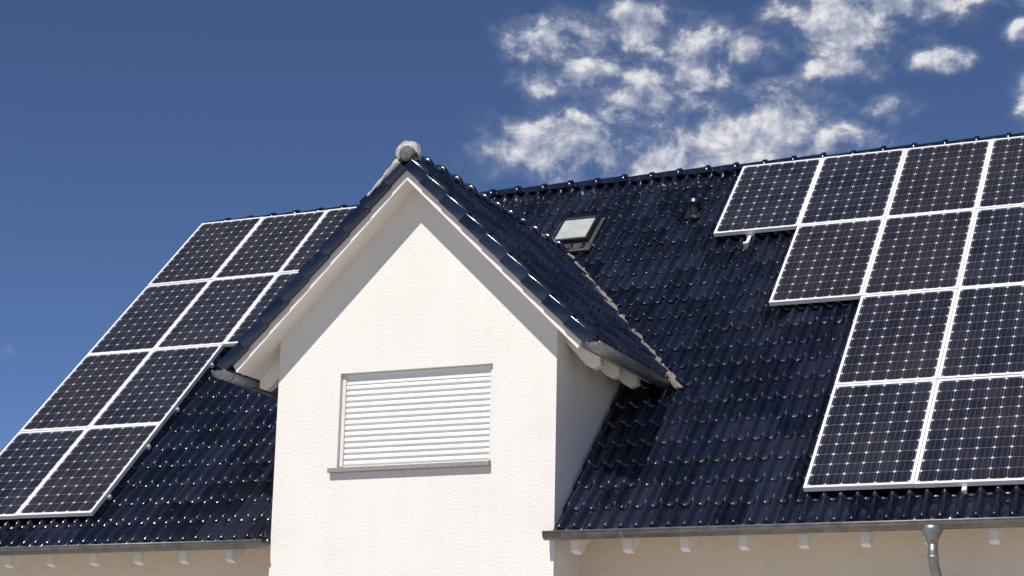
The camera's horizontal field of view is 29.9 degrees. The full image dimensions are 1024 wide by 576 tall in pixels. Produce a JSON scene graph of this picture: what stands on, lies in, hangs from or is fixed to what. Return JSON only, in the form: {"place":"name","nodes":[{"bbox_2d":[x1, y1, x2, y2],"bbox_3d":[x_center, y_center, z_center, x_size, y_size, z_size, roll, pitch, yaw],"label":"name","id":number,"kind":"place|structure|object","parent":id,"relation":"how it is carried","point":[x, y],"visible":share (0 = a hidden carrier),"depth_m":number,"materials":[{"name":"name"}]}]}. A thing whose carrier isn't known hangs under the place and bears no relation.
{"place":"outdoors","nodes":[
{"label":"outdoors","id":0,"kind":"place"},
{"bbox_2d":[0,527,1023,575],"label":"walls","id":1,"kind":"structure","parent":0,"point":[968,552],"depth_m":23.10,"materials":[{"name":"beige paint"}]},
{"bbox_2d":[35,172,886,545],"bbox_3d":[2.692,1.381,30.087,18.020,6.494,13.080,-5,-15,24],"label":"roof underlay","id":2,"kind":"object","parent":1,"relation":"on","point":[625,318],"visible":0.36,"depth_m":26.83,"materials":[{"name":"black"}]},
{"bbox_2d":[211,369,277,391],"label":"rain gutter","id":3,"kind":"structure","parent":2,"relation":"on","point":[218,373],"depth_m":25.30,"materials":[{"name":"grey metal"}]},
{"bbox_2d":[0,197,491,546],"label":"roof tiles","id":4,"kind":"object","parent":2,"relation":"on","point":[171,457],"visible":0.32,"depth_m":26.68,"materials":[{"name":"tile"}]},
{"bbox_2d":[0,541,268,555],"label":"gutter","id":5,"kind":"object","parent":4,"relation":"attached to","point":[141,548],"visible":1,"depth_m":25.49,"materials":[{"name":"metal"}]},
{"bbox_2d":[0,539,268,554],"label":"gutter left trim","id":6,"kind":"structure","parent":5,"relation":"on","point":[156,543],"depth_m":25.44,"materials":[{"name":"metal"}]},
{"bbox_2d":[0,207,355,519],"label":"solar panel array","id":7,"kind":"object","parent":4,"relation":"attached to","point":[80,441],"visible":0.83,"depth_m":30.03,"materials":[{"name":"glass"}]},
{"bbox_2d":[4,528,1003,567],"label":"rafter tails","id":8,"kind":"object","parent":2,"relation":"attached to","point":[687,544],"visible":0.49,"depth_m":23.14,"materials":[{"name":"white wood"}]},
{"bbox_2d":[491,172,719,338],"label":"roof tiles","id":9,"kind":"object","parent":2,"relation":"on","point":[668,230],"visible":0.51,"depth_m":29.68,"materials":[{"name":"tile"}]},
{"bbox_2d":[204,132,1023,222],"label":"ridge tiles","id":10,"kind":"object","parent":2,"relation":"on","point":[623,178],"visible":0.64,"depth_m":30.86,"materials":[{"name":"tile"}]},
{"bbox_2d":[563,250,682,388],"bbox_3d":[1.521,0.377,27.351,0.128,2.878,4.090,6,-15,-20],"label":"valley flashing","id":11,"kind":"object","parent":2,"relation":"attached to","point":[670,376],"visible":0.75,"depth_m":26.65,"materials":[{"name":"grey metal"}]},
{"bbox_2d":[553,169,1023,529],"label":"roof tiles","id":12,"kind":"object","parent":2,"relation":"attached to","point":[764,454],"visible":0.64,"depth_m":24.38,"materials":[{"name":"tile"}]},
{"bbox_2d":[552,217,605,253],"bbox_3d":[0.986,-0.805,29.971,0.780,0.735,0.740,-5,-15,24],"label":"roof window flashing","id":13,"kind":"object","parent":12,"relation":"on","point":[576,248],"visible":0.59,"depth_m":29.65,"materials":[{"name":"grey metal"}]},
{"bbox_2d":[553,215,599,243],"bbox_3d":[1.009,-0.882,30.026,0.610,0.604,0.602,-5,-15,24],"label":"roof window frame","id":14,"kind":"object","parent":13,"relation":"in","point":[590,232],"visible":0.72,"depth_m":29.86,"materials":[{"name":"grey metal"}]},
{"bbox_2d":[555,218,594,238],"bbox_3d":[0.993,-0.919,29.996,0.520,0.436,0.441,-5,-15,24],"label":"roof window glass","id":15,"kind":"object","parent":14,"relation":"in","point":[574,228],"visible":0.93,"depth_m":29.99,"materials":[{"name":"white glass"}]},
{"bbox_2d":[684,198,704,220],"bbox_3d":[2.813,-1.197,29.517,0.260,0.370,0.256,-5,-15,24],"label":"roof vent","id":16,"kind":"object","parent":12,"relation":"on","point":[695,211],"visible":1,"depth_m":29.45,"materials":[{"name":"black plastic"}]},
{"bbox_2d":[542,519,1023,540],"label":"gutter","id":17,"kind":"object","parent":12,"relation":"attached to","point":[894,526],"visible":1,"depth_m":21.92,"materials":[{"name":"metal"}]},
{"bbox_2d":[542,516,1023,539],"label":"gutter trim","id":18,"kind":"structure","parent":17,"relation":"on","point":[818,523],"depth_m":21.87,"materials":[{"name":"metal"}]},
{"bbox_2d":[921,525,942,575],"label":"downpipe","id":19,"kind":"object","parent":17,"relation":"attached to","point":[932,533],"visible":1,"depth_m":21.20,"materials":[{"name":"metal"}]},
{"bbox_2d":[713,136,1023,493],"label":"solar panel array","id":20,"kind":"object","parent":12,"relation":"attached to","point":[918,252],"visible":1,"depth_m":25.38,"materials":[{"name":"glass"}]},
{"bbox_2d":[0,0,1023,452],"label":"sky","id":21,"kind":"structure","parent":0,"point":[127,127],"materials":[{"name":"blue"}]},
{"label":"ground","id":22,"kind":"structure","parent":0,"visible":0},
{"bbox_2d":[269,189,621,575],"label":"gable walls","id":23,"kind":"structure","parent":22,"relation":"on","point":[421,282],"depth_m":24.45,"materials":[{"name":"white paint"}]},
{"bbox_2d":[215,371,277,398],"bbox_3d":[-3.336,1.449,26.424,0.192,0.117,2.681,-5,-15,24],"label":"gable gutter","id":24,"kind":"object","parent":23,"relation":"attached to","point":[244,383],"visible":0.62,"depth_m":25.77,"materials":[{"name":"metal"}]},
{"bbox_2d":[217,159,406,370],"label":"verge tiles","id":25,"kind":"object","parent":23,"relation":"attached to","point":[300,280],"visible":1,"depth_m":25.07,"materials":[{"name":"tile"}]},
{"bbox_2d":[367,159,399,195],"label":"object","id":26,"kind":"object","parent":25,"relation":"on","point":[394,165],"visible":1,"depth_m":24.88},
{"bbox_2d":[399,145,415,160],"bbox_3d":[-1.345,-1.734,24.894,0.210,0.210,0.165,-5,-15,24],"label":"ridge end disc","id":27,"kind":"object","parent":23,"relation":"attached to","point":[407,153],"visible":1,"depth_m":24.82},
{"bbox_2d":[234,171,581,372],"bbox_3d":[-1.383,-0.311,24.604,4.976,2.558,0.035,-5,-15,24],"label":"rake board","id":28,"kind":"object","parent":23,"relation":"attached to","point":[337,254],"visible":1,"depth_m":24.90,"materials":[{"name":"white paint"}]},
{"bbox_2d":[395,141,420,160],"bbox_3d":[-1.351,-1.750,24.991,0.359,0.359,0.283,-5,-15,24],"label":"ridge end mortar","id":29,"kind":"object","parent":23,"relation":"on","point":[415,146],"visible":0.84,"depth_m":24.92,"materials":[{"name":"white concrete"}]},
{"bbox_2d":[327,461,490,472],"bbox_3d":[-1.295,2.288,24.340,2.295,0.059,0.225,-5,-15,24],"label":"window sill","id":30,"kind":"structure","parent":23,"relation":"attached to","point":[410,466],"depth_m":24.23,"materials":[{"name":"metal"}]},
{"bbox_2d":[339,364,492,466],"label":"shutter guide rails","id":31,"kind":"object","parent":23,"relation":"attached to","point":[343,425],"visible":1,"depth_m":24.85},
{"bbox_2d":[343,365,490,465],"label":"roller shutter slats","id":32,"kind":"object","parent":31,"relation":"attached to","point":[423,416],"visible":1,"depth_m":24.51,"materials":[{"name":"white plastic"}]},
{"bbox_2d":[344,460,489,466],"bbox_3d":[-1.229,2.246,24.379,2.081,0.028,0.040,-5,-15,24],"label":"shutter end bar","id":33,"kind":"object","parent":32,"relation":"attached to","point":[417,463],"visible":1,"depth_m":24.35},
{"bbox_2d":[238,181,649,386],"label":"gable soffit","id":34,"kind":"structure","parent":23,"relation":"attached to","point":[261,362],"depth_m":25.29,"materials":[{"name":"white paint"}]},
{"bbox_2d":[260,337,639,391],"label":"gable rafter tails","id":35,"kind":"object","parent":23,"relation":"attached to","point":[269,381],"visible":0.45,"depth_m":24.53,"materials":[{"name":"white wood"}]},
{"bbox_2d":[585,341,671,388],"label":"rain gutter","id":36,"kind":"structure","parent":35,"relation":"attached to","point":[592,345],"depth_m":23.48,"materials":[{"name":"grey metal"}]},
{"bbox_2d":[401,159,597,344],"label":"verge tiles","id":37,"kind":"object","parent":23,"relation":"attached to","point":[544,295],"visible":1,"depth_m":23.95,"materials":[{"name":"tile"}]},
{"bbox_2d":[416,160,667,378],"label":"gable roof tiles","id":38,"kind":"object","parent":23,"relation":"on","point":[559,273],"visible":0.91,"depth_m":25.33,"materials":[{"name":"blue tile"}]},
{"bbox_2d":[415,152,568,252],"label":"gable ridge tiles","id":39,"kind":"object","parent":38,"relation":"on","point":[486,198],"visible":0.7,"depth_m":27.02,"materials":[{"name":"tile"}]}
]}

